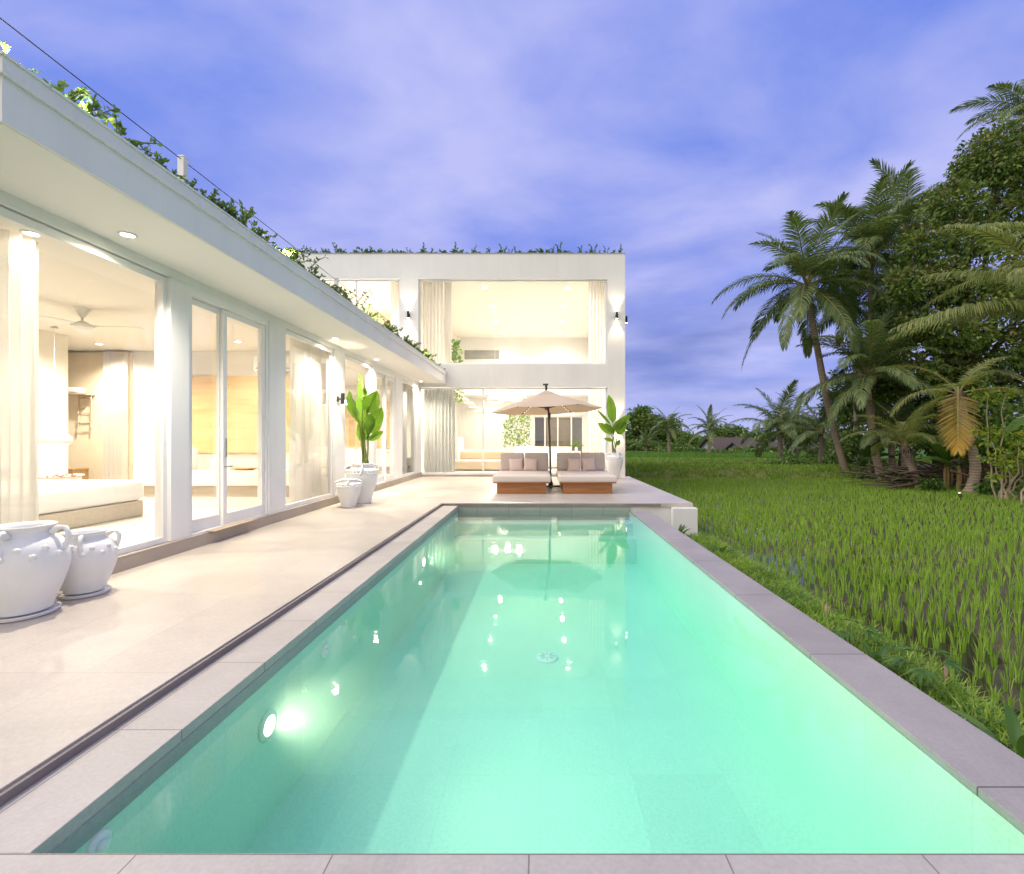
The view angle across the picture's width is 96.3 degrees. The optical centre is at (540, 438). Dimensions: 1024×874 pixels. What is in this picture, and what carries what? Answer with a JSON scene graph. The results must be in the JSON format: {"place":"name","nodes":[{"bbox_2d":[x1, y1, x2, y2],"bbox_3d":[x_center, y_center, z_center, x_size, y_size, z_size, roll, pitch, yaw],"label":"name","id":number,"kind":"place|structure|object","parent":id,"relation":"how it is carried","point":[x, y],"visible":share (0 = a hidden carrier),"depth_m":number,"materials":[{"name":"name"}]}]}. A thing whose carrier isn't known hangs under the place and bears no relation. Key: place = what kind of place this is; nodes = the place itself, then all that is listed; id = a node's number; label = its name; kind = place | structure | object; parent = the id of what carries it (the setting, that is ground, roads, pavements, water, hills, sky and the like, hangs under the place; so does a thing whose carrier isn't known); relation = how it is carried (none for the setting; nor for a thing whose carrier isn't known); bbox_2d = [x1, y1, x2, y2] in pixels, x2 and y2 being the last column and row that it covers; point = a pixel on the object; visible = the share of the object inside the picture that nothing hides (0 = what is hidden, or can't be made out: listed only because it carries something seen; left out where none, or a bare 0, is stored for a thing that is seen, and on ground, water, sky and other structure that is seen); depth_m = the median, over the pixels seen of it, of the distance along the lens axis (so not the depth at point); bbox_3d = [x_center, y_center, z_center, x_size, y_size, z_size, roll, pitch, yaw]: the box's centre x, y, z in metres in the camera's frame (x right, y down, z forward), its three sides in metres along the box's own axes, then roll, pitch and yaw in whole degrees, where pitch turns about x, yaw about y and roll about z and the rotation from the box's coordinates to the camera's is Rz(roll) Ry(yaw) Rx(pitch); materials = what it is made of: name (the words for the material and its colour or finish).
{"place":"outdoors","nodes":[
{"label":"outdoors","id":0,"kind":"place"},
{"bbox_2d":[133,469,288,496],"bbox_3d":[-6.025,0.840,8.765,3.150,0.500,0.450,0,0,0],"label":"console","id":1,"kind":"object","parent":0,"point":[241,483],"visible":0.4,"depth_m":8.54,"materials":[{"name":"paint"}]},
{"bbox_2d":[0,476,692,791],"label":"terrace","id":2,"kind":"structure","parent":0,"point":[73,671],"depth_m":3.27,"materials":[{"name":"stone"}]},
{"bbox_2d":[0,520,73,622],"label":"urn","id":3,"kind":"object","parent":2,"relation":"on","point":[35,558],"visible":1,"depth_m":3.11,"materials":[{"name":"white ceramic"}]},
{"bbox_2d":[57,527,121,599],"bbox_3d":[-3.600,0.974,3.620,0.413,0.502,0.405,0,0,-17],"label":"urn","id":4,"kind":"object","parent":2,"relation":"on","point":[95,551],"visible":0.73,"depth_m":3.54,"materials":[{"name":"white ceramic"}]},
{"bbox_2d":[334,478,362,507],"bbox_3d":[-3.470,0.974,8.300,0.447,0.502,0.447,0,0,0],"label":"urn","id":5,"kind":"object","parent":2,"relation":"on","point":[348,490],"visible":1,"depth_m":8.17,"materials":[{"name":"white ceramic"}]},
{"bbox_2d":[344,463,379,503],"bbox_3d":[-3.420,0.844,8.800,0.607,0.763,0.607,0,0,0],"label":"planter urn","id":6,"kind":"object","parent":2,"relation":"on","point":[367,474],"visible":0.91,"depth_m":8.63,"materials":[{"name":"white ceramic"}]},
{"bbox_2d":[346,372,383,463],"bbox_3d":[-3.359,-0.366,8.788,0.675,1.899,0.402,0,0,0],"label":"potted plant","id":7,"kind":"object","parent":6,"relation":"in","point":[362,407],"visible":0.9,"depth_m":8.80,"materials":[{"name":"green plant"}]},
{"bbox_2d":[492,452,550,493],"bbox_3d":[-0.415,0.788,11.150,1.310,0.873,1.960,0,0,0],"label":"daybed","id":8,"kind":"object","parent":2,"relation":"on","point":[506,479],"visible":0.86,"depth_m":10.27,"materials":[{"name":"fabric"}]},
{"bbox_2d":[492,384,601,487],"bbox_3d":[0.175,-0.100,11.780,2.858,2.650,2.574,0,0,0],"label":"parasol","id":9,"kind":"object","parent":2,"relation":"on","point":[547,402],"visible":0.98,"depth_m":11.73,"materials":[{"name":"beige fabric"}]},
{"bbox_2d":[556,452,616,493],"bbox_3d":[1.065,0.788,11.150,1.310,0.873,1.960,0,0,0],"label":"daybed","id":10,"kind":"object","parent":2,"relation":"on","point":[600,480],"visible":0.88,"depth_m":10.27,"materials":[{"name":"fabric"}]},
{"bbox_2d":[605,452,622,477],"bbox_3d":[2.330,0.824,14.400,0.575,0.803,0.575,0,0,0],"label":"planter urn","id":11,"kind":"object","parent":2,"relation":"on","point":[614,462],"visible":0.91,"depth_m":14.22,"materials":[{"name":"white ceramic"}]},
{"bbox_2d":[597,395,629,452],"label":"potted plant","id":12,"kind":"object","parent":11,"relation":"in","point":[619,425],"visible":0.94,"depth_m":14.41,"materials":[{"name":"green plant"}]},
{"bbox_2d":[345,457,409,472],"bbox_3d":[-5.650,0.840,14.605,2.900,0.500,0.450,0,0,0],"label":"console","id":13,"kind":"object","parent":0,"point":[349,460],"visible":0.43,"depth_m":14.38,"materials":[{"name":"paint"}]},
{"bbox_2d":[0,0,1023,436],"label":"sky","id":14,"kind":"structure","parent":0,"point":[674,133],"materials":[{"name":"blue"}]},
{"bbox_2d":[626,451,926,458],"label":"field","id":15,"kind":"structure","parent":0,"point":[751,455],"depth_m":50.76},
{"bbox_2d":[535,417,581,452],"bbox_3d":[-0.200,-0.270,27.100,5.680,3.680,0.280,0,0,0],"label":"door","id":16,"kind":"structure","parent":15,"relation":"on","point":[576,430],"depth_m":27.00,"materials":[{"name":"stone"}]},
{"bbox_2d":[647,406,691,452],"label":"coconut palm","id":17,"kind":"object","parent":15,"relation":"on","point":[667,422],"visible":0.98,"depth_m":57.67,"materials":[{"name":"green plant"}]},
{"bbox_2d":[687,404,738,452],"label":"coconut palm","id":18,"kind":"object","parent":15,"relation":"on","point":[710,423],"visible":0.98,"depth_m":53.66,"materials":[{"name":"green plant"}]},
{"bbox_2d":[625,450,888,466],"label":"field rice","id":19,"kind":"object","parent":15,"relation":"on","point":[718,455],"visible":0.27,"depth_m":44.40,"materials":[{"name":"green plant"}]},
{"bbox_2d":[761,447,821,465],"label":"bush","id":20,"kind":"object","parent":15,"relation":"on","point":[791,461],"visible":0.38,"depth_m":25.94,"materials":[{"name":"green plant"}]},
{"bbox_2d":[625,466,1010,479],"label":"field ridge","id":21,"kind":"structure","parent":0,"point":[729,474],"depth_m":21.75,"materials":[{"name":"plant"}]},
{"bbox_2d":[625,457,931,479],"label":"ridge grass","id":22,"kind":"structure","parent":21,"relation":"on","point":[744,466],"depth_m":22.20,"materials":[{"name":"plant"}]},
{"bbox_2d":[793,159,958,458],"bbox_3d":[17.803,-5.792,24.732,7.509,15.553,8.102,0,0,31],"label":"coconut palm","id":23,"kind":"object","parent":21,"relation":"on","point":[867,240],"visible":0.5,"depth_m":23.57,"materials":[{"name":"green plant"}]},
{"bbox_2d":[641,479,1023,711],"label":"paddy mud","id":24,"kind":"structure","parent":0,"point":[1001,667],"depth_m":7.02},
{"bbox_2d":[633,476,1023,719],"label":"rice plants","id":25,"kind":"object","parent":24,"relation":"on","point":[745,512],"visible":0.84,"depth_m":8.20,"materials":[{"name":"green plant"}]},
{"bbox_2d":[839,403,981,487],"bbox_3d":[13.838,0.226,17.014,3.408,3.485,3.801,0,0,-38],"label":"coconut palm","id":26,"kind":"object","parent":24,"relation":"on","point":[907,453],"visible":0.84,"depth_m":16.98,"materials":[{"name":"green plant"}]},
{"bbox_2d":[916,472,946,491],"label":"undergrowth plant","id":27,"kind":"object","parent":24,"relation":"on","point":[934,484],"visible":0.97,"depth_m":15.89,"materials":[{"name":"green plant"}]},
{"bbox_2d":[861,476,1023,504],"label":"verge grass","id":28,"kind":"structure","parent":24,"relation":"on","point":[983,496],"depth_m":14.45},
{"bbox_2d":[881,355,1023,493],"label":"coconut palm","id":29,"kind":"object","parent":24,"relation":"on","point":[962,409],"visible":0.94,"depth_m":15.06,"materials":[{"name":"green plant"}]},
{"bbox_2d":[910,428,996,489],"bbox_3d":[14.305,0.751,15.818,2.333,2.431,1.917,0,0,28],"label":"banana plant","id":30,"kind":"object","parent":24,"relation":"on","point":[939,451],"visible":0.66,"depth_m":15.90,"materials":[{"name":"green plant"}]},
{"bbox_2d":[887,223,1023,341],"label":"coconut palm","id":31,"kind":"object","parent":24,"relation":"on","point":[1017,306],"visible":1,"depth_m":12.55,"materials":[{"name":"green plant"}]},
{"bbox_2d":[985,424,1023,504],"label":"slender shrub","id":32,"kind":"object","parent":24,"relation":"on","point":[1004,462],"visible":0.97,"depth_m":13.24,"materials":[{"name":"green plant"}]},
{"bbox_2d":[642,479,1023,726],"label":"paddy water","id":33,"kind":"structure","parent":0,"point":[968,659],"depth_m":4.83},
{"bbox_2d":[841,432,900,472],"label":"banana plant","id":34,"kind":"object","parent":33,"relation":"on","point":[866,451],"visible":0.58,"depth_m":20.84,"materials":[{"name":"green plant"}]},
{"bbox_2d":[790,303,965,478],"bbox_3d":[14.772,-2.199,20.541,6.126,8.260,5.976,0,0,-20],"label":"coconut palm","id":35,"kind":"object","parent":33,"relation":"on","point":[872,353],"visible":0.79,"depth_m":20.00,"materials":[{"name":"green plant"}]},
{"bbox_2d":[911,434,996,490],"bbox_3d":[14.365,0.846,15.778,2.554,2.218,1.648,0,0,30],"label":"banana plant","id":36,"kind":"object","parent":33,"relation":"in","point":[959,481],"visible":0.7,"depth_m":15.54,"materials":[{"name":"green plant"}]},
{"bbox_2d":[967,386,1023,501],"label":"slender shrub","id":37,"kind":"object","parent":33,"relation":"on","point":[998,448],"visible":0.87,"depth_m":13.57,"materials":[{"name":"green plant"}]},
{"bbox_2d":[729,459,1019,496],"bbox_3d":[37.300,1.777,25.500,45.400,0.350,29.000,0,0,0],"label":"bank","id":38,"kind":"object","parent":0,"point":[981,482],"depth_m":17.05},
{"bbox_2d":[725,379,827,457],"bbox_3d":[18.525,-1.252,36.094,7.253,6.449,7.864,0,0,43],"label":"coconut palm","id":39,"kind":"object","parent":38,"relation":"on","point":[779,423],"visible":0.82,"depth_m":35.82,"materials":[{"name":"green plant"}]},
{"bbox_2d":[768,396,852,462],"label":"coconut palm","id":40,"kind":"object","parent":38,"relation":"on","point":[822,433],"visible":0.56,"depth_m":29.99,"materials":[{"name":"green plant"}]},
{"bbox_2d":[821,425,868,464],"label":"bush","id":41,"kind":"object","parent":38,"relation":"on","point":[850,443],"visible":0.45,"depth_m":25.57,"materials":[{"name":"green plant"}]},
{"bbox_2d":[817,362,893,455],"bbox_3d":[19.577,-1.484,27.937,5.066,6.621,3.561,0,0,0],"label":"bush","id":42,"kind":"object","parent":38,"relation":"on","point":[844,416],"visible":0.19,"depth_m":27.67,"materials":[{"name":"green plant"}]},
{"bbox_2d":[791,231,927,460],"bbox_3d":[17.864,-4.507,25.893,7.040,13.098,6.814,0,0,0],"label":"coconut palm","id":43,"kind":"object","parent":38,"relation":"on","point":[859,291],"visible":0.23,"depth_m":25.41,"materials":[{"name":"green plant"}]},
{"bbox_2d":[826,377,955,466],"bbox_3d":[15.776,-0.430,20.715,4.884,4.442,4.191,0,0,30],"label":"coconut palm","id":44,"kind":"object","parent":38,"relation":"on","point":[885,416],"visible":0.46,"depth_m":20.39,"materials":[{"name":"green plant"}]},
{"bbox_2d":[836,158,980,466],"bbox_3d":[21.939,-7.267,27.028,8.034,18.588,7.656,0,0,0],"label":"coconut palm","id":45,"kind":"object","parent":38,"relation":"on","point":[910,179],"visible":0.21,"depth_m":26.12,"materials":[{"name":"green plant"}]},
{"bbox_2d":[840,458,996,489],"bbox_3d":[14.528,1.461,17.241,5.975,1.433,2.438,0,0,0],"label":"stick pile","id":46,"kind":"object","parent":38,"relation":"on","point":[892,469],"visible":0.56,"depth_m":16.93,"materials":[{"name":"wood"}]},
{"bbox_2d":[853,113,1023,475],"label":"broadleaf tree","id":47,"kind":"object","parent":38,"relation":"on","point":[967,347],"visible":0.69,"depth_m":19.62,"materials":[{"name":"green plant"}]},
{"bbox_2d":[903,399,1010,474],"bbox_3d":[18.324,0.010,19.859,4.167,3.818,2.871,0,0,35],"label":"bush","id":48,"kind":"object","parent":38,"relation":"on","point":[933,431],"visible":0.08,"depth_m":20.27,"materials":[{"name":"green plant"}]},
{"bbox_2d":[919,456,1023,490],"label":"stick pile","id":49,"kind":"object","parent":38,"relation":"on","point":[985,465],"visible":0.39,"depth_m":15.83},
{"bbox_2d":[922,221,1023,307],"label":"coconut palm","id":50,"kind":"object","parent":38,"relation":"on","point":[1013,225],"visible":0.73,"depth_m":15.66,"materials":[{"name":"green plant"}]},
{"bbox_2d":[949,79,1023,195],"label":"coconut palm","id":51,"kind":"object","parent":38,"relation":"on","point":[1016,108],"visible":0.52,"depth_m":26.50,"materials":[{"name":"green plant"}]},
{"bbox_2d":[951,379,1023,468],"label":"bush","id":52,"kind":"object","parent":38,"relation":"on","point":[1008,411],"visible":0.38,"depth_m":18.18,"materials":[{"name":"green plant"}]},
{"bbox_2d":[975,417,1023,482],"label":"shrub","id":53,"kind":"object","parent":38,"relation":"on","point":[1020,421],"visible":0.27,"depth_m":16.63,"materials":[{"name":"green plant"}]},
{"bbox_2d":[752,572,1017,754],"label":"grass bank","id":54,"kind":"structure","parent":0,"point":[942,696],"depth_m":2.79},
{"bbox_2d":[686,531,1023,755],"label":"bank weeds","id":55,"kind":"object","parent":54,"relation":"on","point":[956,696],"visible":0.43,"depth_m":3.63,"materials":[{"name":"green plant"}]},
{"bbox_2d":[828,619,883,647],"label":"weed plant","id":56,"kind":"object","parent":54,"relation":"on","point":[848,635],"visible":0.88,"depth_m":3.49,"materials":[{"name":"green plant"}]},
{"bbox_2d":[859,637,913,672],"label":"weed plant","id":57,"kind":"object","parent":54,"relation":"on","point":[876,655],"visible":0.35,"depth_m":3.25,"materials":[{"name":"green plant"}]},
{"bbox_2d":[879,646,977,692],"bbox_3d":[2.512,1.567,3.000,0.465,0.349,0.456,0,0,0],"label":"weed plant","id":58,"kind":"object","parent":54,"relation":"on","point":[949,663],"visible":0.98,"depth_m":2.94,"materials":[{"name":"green plant"}]},
{"bbox_2d":[949,703,1023,758],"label":"weed plant","id":59,"kind":"object","parent":54,"relation":"on","point":[1015,735],"visible":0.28,"depth_m":2.36,"materials":[{"name":"green plant"}]},
{"bbox_2d":[884,444,924,452],"bbox_3d":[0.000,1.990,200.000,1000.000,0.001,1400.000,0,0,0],"label":"ground","id":60,"kind":"structure","parent":0,"point":[897,449],"depth_m":79.54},
{"bbox_2d":[0,51,624,590],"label":"villa","id":61,"kind":"object","parent":60,"relation":"on","point":[190,281],"visible":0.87,"depth_m":6.97,"materials":[{"name":"paint"}]},
{"bbox_2d":[0,228,38,524],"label":"curtain","id":62,"kind":"object","parent":61,"relation":"hanging from","point":[19,390],"visible":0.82,"depth_m":3.82,"materials":[{"name":"fabric"}]},
{"bbox_2d":[38,327,72,443],"bbox_3d":[-7.480,-0.824,7.050,0.410,1.810,0.410,0,0,0],"label":"pendant lamp","id":63,"kind":"object","parent":61,"relation":"hanging from","point":[54,437],"visible":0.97,"depth_m":6.98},
{"bbox_2d":[43,77,121,118],"bbox_3d":[-3.195,-2.299,3.017,0.445,0.256,0.519,0,0,7],"label":"trailing shrub","id":64,"kind":"object","parent":61,"relation":"on","point":[73,94],"visible":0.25,"depth_m":3.16,"materials":[{"name":"green plant"}]},
{"bbox_2d":[0,206,166,554],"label":"window","id":65,"kind":"structure","parent":61,"relation":"in","point":[8,215],"depth_m":4.79,"materials":[{"name":"white metal"}]},
{"bbox_2d":[38,306,142,334],"bbox_3d":[-5.961,-1.589,5.990,1.156,0.280,1.189,0,0,0],"label":"ceiling fan","id":66,"kind":"object","parent":61,"relation":"hanging from","point":[82,326],"visible":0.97,"depth_m":6.00},
{"bbox_2d":[39,480,142,531],"bbox_3d":[-6.785,0.670,5.550,2.270,0.840,2.100,0,0,0],"label":"bed","id":67,"kind":"object","parent":61,"relation":"on","point":[71,504],"visible":0.78,"depth_m":5.80,"materials":[{"name":"fabric"}]},
{"bbox_2d":[103,351,127,479],"bbox_3d":[-8.225,-0.302,8.862,0.450,2.775,0.126,0,0,0],"label":"curtain","id":68,"kind":"object","parent":61,"relation":"hanging from","point":[115,415],"visible":0.87,"depth_m":8.85,"materials":[{"name":"fabric"}]},
{"bbox_2d":[95,112,163,157],"bbox_3d":[-3.226,-2.292,3.496,0.411,0.237,0.480,0,0,24],"label":"trailing shrub","id":69,"kind":"object","parent":61,"relation":"on","point":[116,124],"visible":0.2,"depth_m":3.45,"materials":[{"name":"green plant"}]},
{"bbox_2d":[192,298,225,532],"bbox_3d":[-3.965,-0.270,5.455,0.100,2.680,0.590,0,0,0],"label":"door","id":70,"kind":"structure","parent":61,"relation":"in","point":[198,524],"depth_m":5.67,"materials":[{"name":"white metal"}]},
{"bbox_2d":[0,18,431,354],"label":"cable railing","id":71,"kind":"object","parent":61,"relation":"on","point":[183,164],"visible":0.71,"depth_m":4.39,"materials":[{"name":"black metal"}]},
{"bbox_2d":[192,376,289,452],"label":"wall panel","id":72,"kind":"structure","parent":61,"relation":"attached to","point":[241,414],"depth_m":8.96,"materials":[{"name":"stone"}]},
{"bbox_2d":[220,309,264,524],"bbox_3d":[-3.922,-0.270,6.110,0.100,2.680,0.860,0,0,0],"label":"door","id":73,"kind":"structure","parent":61,"relation":"in","point":[226,517],"depth_m":5.85,"materials":[{"name":"white metal"}]},
{"bbox_2d":[223,198,275,243],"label":"trailing shrub","id":74,"kind":"object","parent":61,"relation":"on","point":[245,217],"visible":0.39,"depth_m":4.78,"materials":[{"name":"green plant"}]},
{"bbox_2d":[289,338,320,502],"bbox_3d":[-4.218,-0.312,8.270,0.149,2.795,1.100,0,0,0],"label":"curtain","id":75,"kind":"object","parent":61,"relation":"hanging from","point":[305,432],"visible":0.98,"depth_m":8.11,"materials":[{"name":"fabric"}]},
{"bbox_2d":[286,330,332,508],"bbox_3d":[-3.975,-0.309,7.875,0.060,2.791,1.690,0,0,0],"label":"window","id":76,"kind":"structure","parent":61,"relation":"in","point":[288,333],"depth_m":8.67,"materials":[{"name":"white metal"}]},
{"bbox_2d":[345,401,389,446],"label":"wall panel","id":77,"kind":"structure","parent":61,"relation":"attached to","point":[351,437],"depth_m":14.80,"materials":[{"name":"stone"}]},
{"bbox_2d":[384,376,393,480],"bbox_3d":[-3.922,-0.270,11.990,0.100,2.680,0.700,0,0,0],"label":"door","id":78,"kind":"structure","parent":61,"relation":"in","point":[391,476],"depth_m":11.79,"materials":[{"name":"white metal"}]},
{"bbox_2d":[391,282,398,331],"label":"curtain","id":79,"kind":"object","parent":61,"relation":"hanging from","point":[394,303],"visible":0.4,"depth_m":15.36,"materials":[{"name":"fabric"}]},
{"bbox_2d":[402,383,406,473],"bbox_3d":[-4.220,-0.312,13.710,0.135,2.795,1.420,0,0,0],"label":"curtain","id":80,"kind":"object","parent":61,"relation":"hanging from","point":[404,437],"visible":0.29,"depth_m":14.16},
{"bbox_2d":[423,282,442,362],"bbox_3d":[-3.590,-3.897,15.359,0.680,2.865,0.123,0,0,0],"label":"curtain","id":81,"kind":"object","parent":61,"relation":"hanging from","point":[433,318],"visible":0.82,"depth_m":15.36,"materials":[{"name":"fabric"}]},
{"bbox_2d":[424,389,454,471],"bbox_3d":[-3.375,-0.280,15.360,1.050,2.820,0.133,0,0,0],"label":"curtain","id":82,"kind":"object","parent":61,"relation":"hanging from","point":[439,430],"visible":0.89,"depth_m":15.36,"materials":[{"name":"fabric"}]},
{"bbox_2d":[444,282,451,362],"bbox_3d":[-3.100,-3.897,15.402,0.240,2.865,0.112,0,0,0],"label":"curtain","id":83,"kind":"object","parent":61,"relation":"hanging from","point":[447,322],"visible":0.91,"depth_m":15.40,"materials":[{"name":"fabric"}]},
{"bbox_2d":[455,451,503,470],"bbox_3d":[-2.200,0.790,16.922,1.900,0.700,0.995,0,0,0],"label":"sofa","id":84,"kind":"object","parent":61,"relation":"on","point":[469,460],"visible":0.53,"depth_m":16.48,"materials":[{"name":"fabric"}]},
{"bbox_2d":[419,280,606,363],"bbox_3d":[-0.895,-3.850,15.100,6.180,2.790,0.060,0,0,0],"label":"window","id":85,"kind":"structure","parent":61,"relation":"in","point":[420,281],"depth_m":15.07,"materials":[{"name":"white metal"}]},
{"bbox_2d":[421,388,606,473],"bbox_3d":[-0.895,-0.272,15.100,6.180,2.835,0.060,0,0,0],"label":"window","id":86,"kind":"structure","parent":61,"relation":"in","point":[482,472],"depth_m":15.07,"materials":[{"name":"white metal"}]},
{"bbox_2d":[502,415,531,446],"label":"hanging vine","id":87,"kind":"object","parent":61,"relation":"hanging from","point":[518,435],"visible":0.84,"depth_m":20.88,"materials":[{"name":"green plant"}]},
{"bbox_2d":[514,447,570,467],"bbox_3d":[0.100,0.713,18.227,2.300,0.795,1.005,0,0,0],"label":"sofa","id":88,"kind":"object","parent":61,"relation":"on","point":[554,451],"visible":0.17,"depth_m":18.51,"materials":[{"name":"white fabric"}]},
{"bbox_2d":[534,416,582,452],"bbox_3d":[0.970,-0.040,24.325,2.640,2.360,0.110,0,0,0],"label":"rear door","id":89,"kind":"structure","parent":61,"relation":"in","point":[559,425],"depth_m":24.36,"materials":[{"name":"white metal"}]},
{"bbox_2d":[588,389,603,452],"bbox_3d":[1.885,-0.280,15.357,0.530,2.820,0.100,0,0,0],"label":"curtain","id":90,"kind":"object","parent":61,"relation":"hanging from","point":[595,432],"visible":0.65,"depth_m":15.36,"materials":[{"name":"fabric"}]},
{"bbox_2d":[588,282,604,362],"bbox_3d":[1.890,-3.897,15.359,0.540,2.865,0.112,0,0,0],"label":"curtain","id":91,"kind":"object","parent":61,"relation":"hanging from","point":[596,322],"visible":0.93,"depth_m":15.36,"materials":[{"name":"fabric"}]},
{"bbox_2d":[49,507,1023,852],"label":"pool basin","id":92,"kind":"object","parent":60,"relation":"in","point":[671,699],"visible":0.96,"depth_m":3.16,"materials":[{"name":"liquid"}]},
{"bbox_2d":[86,829,111,852],"bbox_3d":[-1.552,1.440,1.620,0.028,0.090,0.090,0,0,0],"label":"pool light","id":93,"kind":"object","parent":92,"relation":"attached to","point":[100,842],"visible":0.85,"depth_m":1.61,"materials":[{"name":"white metal"}]},
{"bbox_2d":[50,509,457,852],"bbox_3d":[-1.565,1.355,5.067,0.007,0.066,7.325,0,0,0],"label":"waterline band","id":94,"kind":"object","parent":92,"relation":"attached to","point":[80,837],"visible":0.82,"depth_m":2.09,"materials":[{"name":"tile"}]},
{"bbox_2d":[258,709,276,742],"bbox_3d":[-1.554,1.640,2.620,0.025,0.164,0.164,0,0,0],"label":"pool lamp","id":95,"kind":"object","parent":92,"relation":"attached to","point":[267,726],"visible":1,"depth_m":2.60,"materials":[{"name":"glass"}]},
{"bbox_2d":[0,506,1023,873],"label":"coping","id":96,"kind":"object","parent":92,"relation":"on","point":[42,818],"visible":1,"depth_m":1.42,"materials":[{"name":"stone"}]},
{"bbox_2d":[0,504,660,805],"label":"drain channel","id":97,"kind":"object","parent":96,"relation":"on","point":[32,778],"visible":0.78,"depth_m":2.41,"materials":[{"name":"stone"}]},
{"bbox_2d":[625,404,662,440],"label":"distant tree","id":98,"kind":"object","parent":60,"relation":"on","point":[640,417],"visible":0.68,"depth_m":76.80,"materials":[{"name":"green plant"}]},
{"bbox_2d":[630,507,697,535],"bbox_3d":[-0.420,1.685,11.800,6.760,0.769,6.400,0,0,0],"label":"terrace base","id":99,"kind":"object","parent":60,"relation":"on","point":[675,517],"visible":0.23,"depth_m":8.60,"materials":[{"name":"white paint"}]},
{"bbox_2d":[697,437,756,450],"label":"distant house","id":100,"kind":"structure","parent":60,"relation":"on","point":[720,442],"depth_m":65.31,"materials":[{"name":"paint"}]},
{"bbox_2d":[702,423,773,436],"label":"distant tree","id":101,"kind":"object","parent":60,"relation":"on","point":[737,430],"visible":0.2,"depth_m":97.26,"materials":[{"name":"green plant"}]},
{"bbox_2d":[711,191,909,470],"bbox_3d":[12.859,-4.326,21.892,8.174,12.688,7.713,0,0,0],"label":"coconut palm","id":102,"kind":"object","parent":60,"relation":"on","point":[800,298],"visible":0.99,"depth_m":21.31,"materials":[{"name":"green plant"}]},
{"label":"pool outer wall","id":103,"kind":"structure","parent":60,"relation":"on","visible":0},
{"bbox_2d":[631,511,1023,833],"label":"overflow lip","id":104,"kind":"object","parent":103,"relation":"on","point":[985,767],"visible":1,"depth_m":2.42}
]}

